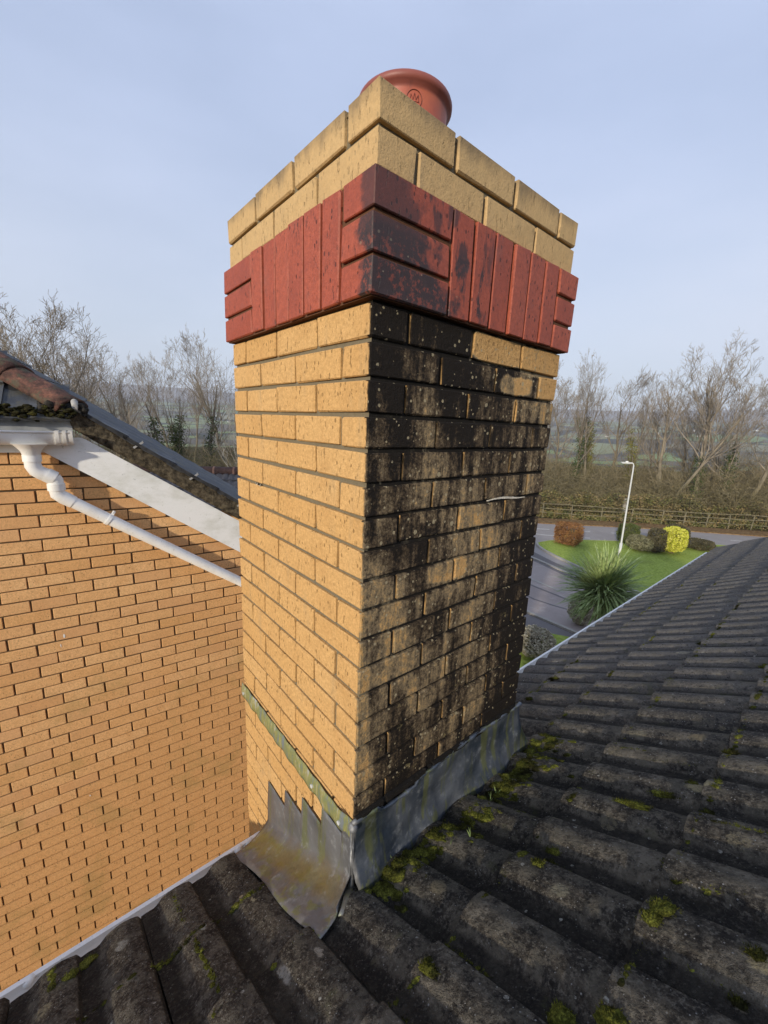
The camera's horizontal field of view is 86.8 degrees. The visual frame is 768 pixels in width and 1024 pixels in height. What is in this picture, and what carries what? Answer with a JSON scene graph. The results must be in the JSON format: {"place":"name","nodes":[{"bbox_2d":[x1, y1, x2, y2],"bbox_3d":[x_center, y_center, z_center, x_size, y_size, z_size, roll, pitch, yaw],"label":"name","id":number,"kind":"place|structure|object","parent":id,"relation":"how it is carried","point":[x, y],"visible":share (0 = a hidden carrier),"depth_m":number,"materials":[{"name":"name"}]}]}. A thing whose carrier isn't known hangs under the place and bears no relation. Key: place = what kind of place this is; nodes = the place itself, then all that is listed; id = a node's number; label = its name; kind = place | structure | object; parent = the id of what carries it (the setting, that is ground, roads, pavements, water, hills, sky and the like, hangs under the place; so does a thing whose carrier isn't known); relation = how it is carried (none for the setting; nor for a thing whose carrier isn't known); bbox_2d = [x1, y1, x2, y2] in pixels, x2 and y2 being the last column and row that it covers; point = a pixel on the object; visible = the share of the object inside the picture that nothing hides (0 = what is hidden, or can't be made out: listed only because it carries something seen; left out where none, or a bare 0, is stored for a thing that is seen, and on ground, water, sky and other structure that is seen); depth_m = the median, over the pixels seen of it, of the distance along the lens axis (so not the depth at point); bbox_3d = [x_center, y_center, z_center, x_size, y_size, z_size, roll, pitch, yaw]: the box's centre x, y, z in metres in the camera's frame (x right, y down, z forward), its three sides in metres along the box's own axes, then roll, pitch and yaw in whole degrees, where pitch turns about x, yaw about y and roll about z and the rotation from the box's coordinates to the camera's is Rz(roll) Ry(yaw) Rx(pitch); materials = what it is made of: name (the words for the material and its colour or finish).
{"place":"outdoors","nodes":[
{"label":"outdoors","id":0,"kind":"place"},
{"bbox_2d":[0,348,249,991],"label":"neighbouring house","id":1,"kind":"structure","parent":0,"point":[124,789],"depth_m":2.81,"materials":[{"name":"orange brick"}]},
{"bbox_2d":[133,464,239,519],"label":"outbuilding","id":2,"kind":"structure","parent":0,"point":[229,475],"depth_m":9.65,"materials":[{"name":"grey brick"}]},
{"bbox_2d":[0,0,767,410],"label":"sky","id":3,"kind":"structure","parent":0,"point":[133,133],"materials":[{"name":"blue"}]},
{"bbox_2d":[52,377,767,633],"bbox_3d":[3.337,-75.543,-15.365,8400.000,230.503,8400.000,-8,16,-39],"label":"ground","id":4,"kind":"structure","parent":0,"point":[605,445],"depth_m":865.54,"materials":[{"name":"green plant"}]},
{"bbox_2d":[9,338,34,364],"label":"bare tree","id":5,"kind":"object","parent":4,"relation":"on","point":[23,349],"visible":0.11,"depth_m":22.09,"materials":[{"name":"grey plant"}]},
{"bbox_2d":[0,292,98,400],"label":"bare tree","id":6,"kind":"object","parent":4,"relation":"on","point":[3,345],"visible":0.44,"depth_m":20.53,"materials":[{"name":"brown plant"}]},
{"bbox_2d":[0,288,112,436],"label":"bare tree","id":7,"kind":"object","parent":4,"relation":"on","point":[59,324],"visible":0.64,"depth_m":21.91,"materials":[{"name":"brown plant"}]},
{"bbox_2d":[34,340,114,439],"bbox_3d":[-22.744,-5.867,28.262,7.983,11.319,6.764,11,15,33],"label":"bare tree","id":8,"kind":"object","parent":4,"relation":"on","point":[81,363],"visible":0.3,"depth_m":28.91,"materials":[{"name":"brown plant"}]},
{"bbox_2d":[43,322,117,402],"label":"bare tree","id":9,"kind":"object","parent":4,"relation":"on","point":[95,360],"visible":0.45,"depth_m":34.39,"materials":[{"name":"brown plant"}]},
{"bbox_2d":[38,345,171,459],"bbox_3d":[-17.466,-4.655,24.844,7.939,10.790,6.746,11,15,35],"label":"bare tree","id":10,"kind":"object","parent":4,"relation":"on","point":[122,401],"visible":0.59,"depth_m":24.99,"materials":[{"name":"brown plant"}]},
{"bbox_2d":[88,360,143,423],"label":"bare tree","id":11,"kind":"object","parent":4,"relation":"on","point":[121,394],"visible":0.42,"depth_m":32.32,"materials":[{"name":"brown plant"}]},
{"bbox_2d":[102,387,147,432],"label":"bare tree","id":12,"kind":"object","parent":4,"relation":"on","point":[134,421],"visible":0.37,"depth_m":43.41,"materials":[{"name":"grey plant"}]},
{"bbox_2d":[117,351,171,445],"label":"bare tree","id":13,"kind":"object","parent":4,"relation":"on","point":[154,429],"visible":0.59,"depth_m":28.20,"materials":[{"name":"brown plant"}]},
{"bbox_2d":[113,353,188,447],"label":"bare tree","id":14,"kind":"object","parent":4,"relation":"on","point":[151,402],"visible":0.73,"depth_m":40.84,"materials":[{"name":"brown plant"}]},
{"bbox_2d":[77,409,237,466],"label":"undergrowth","id":15,"kind":"object","parent":4,"relation":"on","point":[212,464],"depth_m":32.30,"materials":[{"name":"plant"}]},
{"bbox_2d":[138,345,212,457],"bbox_3d":[-16.095,-6.283,31.483,4.313,12.829,7.241,-9,17,-42],"label":"bare tree","id":16,"kind":"object","parent":4,"relation":"on","point":[175,438],"visible":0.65,"depth_m":31.24,"materials":[{"name":"brown plant"}]},
{"bbox_2d":[170,373,210,462],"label":"bare tree","id":17,"kind":"object","parent":4,"relation":"on","point":[197,419],"visible":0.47,"depth_m":48.20,"materials":[{"name":"brown plant"}]},
{"bbox_2d":[149,328,233,466],"bbox_3d":[-16.315,-8.574,35.359,6.662,14.175,6.422,8,13,25],"label":"bare tree","id":18,"kind":"object","parent":4,"relation":"on","point":[197,380],"visible":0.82,"depth_m":34.35,"materials":[{"name":"brown plant"}]},
{"bbox_2d":[193,342,235,465],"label":"bare tree","id":19,"kind":"object","parent":4,"relation":"on","point":[211,434],"visible":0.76,"depth_m":32.06,"materials":[{"name":"brown plant"}]},
{"bbox_2d":[203,365,238,466],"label":"bare tree","id":20,"kind":"object","parent":4,"relation":"on","point":[227,410],"visible":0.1,"depth_m":29.20,"materials":[{"name":"brown plant"}]},
{"bbox_2d":[213,388,239,466],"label":"bare tree","id":21,"kind":"object","parent":4,"relation":"on","point":[232,436],"visible":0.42,"depth_m":22.14,"materials":[{"name":"brown plant"}]},
{"bbox_2d":[0,537,767,1023],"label":"tiled roof","id":22,"kind":"structure","parent":4,"relation":"on","point":[596,853],"depth_m":1.01,"materials":[{"name":"tile"}]},
{"bbox_2d":[224,68,578,938],"bbox_3d":[-0.112,2.518,1.948,1.021,7.565,0.847,-8,16,-39],"label":"brick chimney","id":23,"kind":"object","parent":22,"relation":"on","point":[400,286],"visible":0.94,"depth_m":1.08,"materials":[{"name":"brick"}]},
{"bbox_2d":[519,634,568,667],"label":"grass bank","id":24,"kind":"structure","parent":4,"relation":"on","point":[525,660],"depth_m":12.20,"materials":[{"name":"green plant"}]},
{"bbox_2d":[521,624,556,657],"bbox_3d":[4.473,3.875,12.131,1.354,0.883,1.365,-8,16,-39],"label":"shrub","id":25,"kind":"object","parent":24,"relation":"on","point":[533,636],"visible":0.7,"depth_m":11.84,"materials":[{"name":"green plant"}]},
{"bbox_2d":[553,540,653,624],"bbox_3d":[6.355,2.611,11.801,3.061,3.917,3.028,-8,16,-39],"label":"spiky palm","id":26,"kind":"object","parent":24,"relation":"on","point":[601,580],"visible":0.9,"depth_m":11.42,"materials":[{"name":"green plant"}]},
{"bbox_2d":[547,383,584,450],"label":"bare tree","id":27,"kind":"object","parent":4,"relation":"on","point":[555,409],"visible":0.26,"depth_m":45.76,"materials":[{"name":"brown plant"}]},
{"bbox_2d":[544,360,603,470],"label":"bare tree","id":28,"kind":"object","parent":4,"relation":"on","point":[564,399],"visible":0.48,"depth_m":39.67,"materials":[{"name":"brown plant"}]},
{"bbox_2d":[554,370,615,478],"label":"bare tree","id":29,"kind":"object","parent":4,"relation":"on","point":[588,444],"visible":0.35,"depth_m":41.25,"materials":[{"name":"brown plant"}]},
{"bbox_2d":[569,349,610,474],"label":"bare tree","id":30,"kind":"object","parent":4,"relation":"on","point":[586,438],"visible":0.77,"depth_m":37.62,"materials":[{"name":"brown plant"}]},
{"bbox_2d":[565,357,617,488],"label":"bare tree","id":31,"kind":"object","parent":4,"relation":"on","point":[579,451],"visible":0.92,"depth_m":35.70,"materials":[{"name":"brown plant"}]},
{"bbox_2d":[582,363,662,477],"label":"bare tree","id":32,"kind":"object","parent":4,"relation":"on","point":[631,401],"visible":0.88,"depth_m":40.09,"materials":[{"name":"brown plant"}]},
{"bbox_2d":[620,498,626,520],"bbox_3d":[19.220,-0.209,32.464,0.395,1.764,0.395,-8,16,-39],"label":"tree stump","id":33,"kind":"object","parent":4,"relation":"on","point":[624,505],"visible":0.42,"depth_m":32.31,"materials":[{"name":"wood"}]},
{"bbox_2d":[613,404,653,489],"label":"bare tree","id":34,"kind":"object","parent":4,"relation":"on","point":[631,451],"visible":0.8,"depth_m":36.36,"materials":[{"name":"brown plant"}]},
{"bbox_2d":[631,377,666,473],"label":"bare tree","id":35,"kind":"object","parent":4,"relation":"on","point":[642,422],"visible":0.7,"depth_m":40.28,"materials":[{"name":"brown plant"}]},
{"bbox_2d":[616,416,686,496],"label":"bare tree","id":36,"kind":"object","parent":4,"relation":"on","point":[655,442],"visible":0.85,"depth_m":35.95,"materials":[{"name":"brown plant"}]},
{"bbox_2d":[538,518,767,536],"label":"verge","id":37,"kind":"structure","parent":4,"relation":"on","point":[659,526],"depth_m":30.34,"materials":[{"name":"green plant"}]},
{"bbox_2d":[536,490,767,530],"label":"hedge","id":38,"kind":"object","parent":37,"relation":"on","point":[550,513],"visible":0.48,"depth_m":31.99,"materials":[{"name":"brown plant"}]},
{"bbox_2d":[539,432,767,526],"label":"undergrowth","id":39,"kind":"object","parent":4,"relation":"on","point":[619,481],"depth_m":34.25,"materials":[{"name":"brown plant"}]},
{"bbox_2d":[540,503,767,529],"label":"rail fence","id":40,"kind":"object","parent":4,"relation":"on","point":[685,516],"visible":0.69,"depth_m":31.20,"materials":[{"name":"brown wood"}]},
{"bbox_2d":[621,355,706,495],"bbox_3d":[24.526,-6.768,37.014,4.974,13.522,6.459,-9,17,-43],"label":"bare tree","id":41,"kind":"object","parent":4,"relation":"on","point":[659,466],"visible":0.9,"depth_m":35.56,"materials":[{"name":"brown plant"}]},
{"bbox_2d":[623,380,714,474],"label":"bare tree","id":42,"kind":"object","parent":4,"relation":"on","point":[658,446],"visible":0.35,"depth_m":42.58,"materials":[{"name":"brown plant"}]},
{"bbox_2d":[654,393,744,478],"bbox_3d":[29.610,-5.913,39.048,6.277,11.409,7.387,-3,13,-24],"label":"bare tree","id":43,"kind":"object","parent":4,"relation":"on","point":[684,451],"visible":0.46,"depth_m":39.22,"materials":[{"name":"brown plant"}]},
{"bbox_2d":[653,373,766,517],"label":"leaning tree","id":44,"kind":"object","parent":4,"relation":"on","point":[726,438],"visible":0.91,"depth_m":31.15,"materials":[{"name":"brown plant"}]},
{"bbox_2d":[673,384,748,485],"bbox_3d":[29.230,-5.799,37.442,6.095,11.791,5.876,-9,17,-43],"label":"bare tree","id":45,"kind":"object","parent":4,"relation":"on","point":[715,460],"visible":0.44,"depth_m":36.62,"materials":[{"name":"brown plant"}]},
{"bbox_2d":[661,328,767,520],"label":"bare tree","id":46,"kind":"object","parent":4,"relation":"on","point":[709,406],"visible":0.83,"depth_m":31.98,"materials":[{"name":"brown plant"}]},
{"bbox_2d":[681,379,767,517],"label":"bare tree","id":47,"kind":"object","parent":4,"relation":"on","point":[731,459],"visible":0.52,"depth_m":33.26,"materials":[{"name":"brown plant"}]},
{"bbox_2d":[739,374,767,518],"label":"bare tree","id":48,"kind":"object","parent":4,"relation":"on","point":[764,476],"visible":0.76,"depth_m":31.66,"materials":[{"name":"brown plant"}]},
{"bbox_2d":[524,614,573,636],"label":"driveway","id":49,"kind":"structure","parent":0,"point":[532,620],"depth_m":14.24,"materials":[{"name":"grey asphalt"}]},
{"bbox_2d":[526,561,594,631],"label":"side road","id":50,"kind":"structure","parent":0,"point":[544,574],"depth_m":16.73,"materials":[{"name":"grey asphalt"}]},
{"bbox_2d":[529,577,563,592],"bbox_3d":[7.024,3.177,18.260,0.160,0.004,2.433,-5,14,-30],"label":"road marking","id":51,"kind":"object","parent":50,"relation":"on","point":[546,585],"visible":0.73,"depth_m":17.95,"materials":[{"name":"paint"}]},
{"bbox_2d":[527,596,566,609],"bbox_3d":[6.455,3.547,16.448,0.644,0.004,5.522,-8,16,-40],"label":"road marking","id":52,"kind":"object","parent":50,"relation":"on","point":[547,603],"visible":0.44,"depth_m":16.08,"materials":[{"name":"paint"}]},
{"bbox_2d":[531,584,569,600],"bbox_3d":[6.926,3.344,17.489,0.281,0.004,6.536,-6,15,-34],"label":"road marking","id":53,"kind":"object","parent":50,"relation":"on","point":[549,592],"visible":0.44,"depth_m":17.20,"materials":[{"name":"paint"}]},
{"bbox_2d":[527,610,577,633],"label":"kerb","id":54,"kind":"structure","parent":50,"relation":"on","point":[551,622],"depth_m":14.44,"materials":[{"name":"concrete"}]},
{"bbox_2d":[567,598,594,625],"bbox_3d":[7.016,3.522,14.378,0.992,1.028,1.002,-8,16,-39],"label":"shrub","id":55,"kind":"object","parent":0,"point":[586,618],"visible":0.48,"depth_m":14.22,"materials":[{"name":"green plant"}]},
{"bbox_2d":[532,552,629,599],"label":"pavement","id":56,"kind":"structure","parent":0,"point":[538,556],"depth_m":20.82,"materials":[{"name":"concrete"}]},
{"bbox_2d":[531,556,626,598],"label":"kerb","id":57,"kind":"structure","parent":56,"relation":"on","point":[550,565],"depth_m":20.55,"materials":[{"name":"concrete"}]},
{"bbox_2d":[538,540,724,591],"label":"lawn","id":58,"kind":"structure","parent":0,"point":[661,565],"depth_m":22.54,"materials":[{"name":"green plant"}]},
{"bbox_2d":[553,521,584,545],"bbox_3d":[11.108,1.266,24.373,1.502,1.389,1.525,-8,16,-39],"label":"clipped bush","id":59,"kind":"object","parent":58,"relation":"on","point":[563,534],"visible":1,"depth_m":24.06,"materials":[{"name":"brown plant"}]},
{"bbox_2d":[617,461,633,557],"bbox_3d":[12.717,-0.046,21.804,0.756,5.345,0.174,4,12,8],"label":"street lamp","id":60,"kind":"object","parent":58,"relation":"on","point":[621,543],"visible":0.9,"depth_m":21.71,"materials":[{"name":"metal"}]},
{"bbox_2d":[616,522,640,542],"bbox_3d":[15.260,1.308,25.340,1.241,1.262,1.227,-8,16,-39],"label":"clipped bush","id":61,"kind":"object","parent":58,"relation":"on","point":[630,528],"visible":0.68,"depth_m":25.11,"materials":[{"name":"green plant"}]},
{"bbox_2d":[625,534,655,550],"bbox_3d":[15.060,1.797,23.798,1.484,0.942,1.598,-8,16,-39],"label":"shrub","id":62,"kind":"object","parent":58,"relation":"on","point":[637,541],"visible":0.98,"depth_m":23.47,"materials":[{"name":"green plant"}]},
{"bbox_2d":[646,527,668,552],"bbox_3d":[15.819,1.637,23.461,1.176,1.456,1.066,-8,16,-39],"label":"shrub","id":63,"kind":"object","parent":58,"relation":"on","point":[657,537],"visible":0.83,"depth_m":23.16,"materials":[{"name":"brown plant"}]},
{"bbox_2d":[660,526,689,553],"bbox_3d":[16.740,1.589,23.464,1.609,1.632,1.481,-8,16,-39],"label":"golden shrub","id":64,"kind":"object","parent":58,"relation":"on","point":[678,537],"visible":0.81,"depth_m":22.99,"materials":[{"name":"yellow plant"}]},
{"bbox_2d":[666,523,690,539],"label":"shrub","id":65,"kind":"object","parent":58,"relation":"on","point":[680,526],"visible":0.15,"depth_m":24.64,"materials":[{"name":"green plant"}]},
{"bbox_2d":[687,537,717,550],"bbox_3d":[19.041,1.938,24.504,1.263,0.720,1.795,-8,16,-39],"label":"shrub","id":66,"kind":"object","parent":58,"relation":"on","point":[699,544],"visible":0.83,"depth_m":24.18,"materials":[{"name":"brown plant"}]},
{"bbox_2d":[534,523,763,592],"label":"road","id":67,"kind":"structure","parent":0,"point":[601,533],"depth_m":27.87,"materials":[{"name":"grey asphalt"}]},
{"bbox_2d":[536,539,722,593],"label":"kerb","id":68,"kind":"structure","parent":67,"relation":"on","point":[549,553],"depth_m":22.59,"materials":[{"name":"concrete"}]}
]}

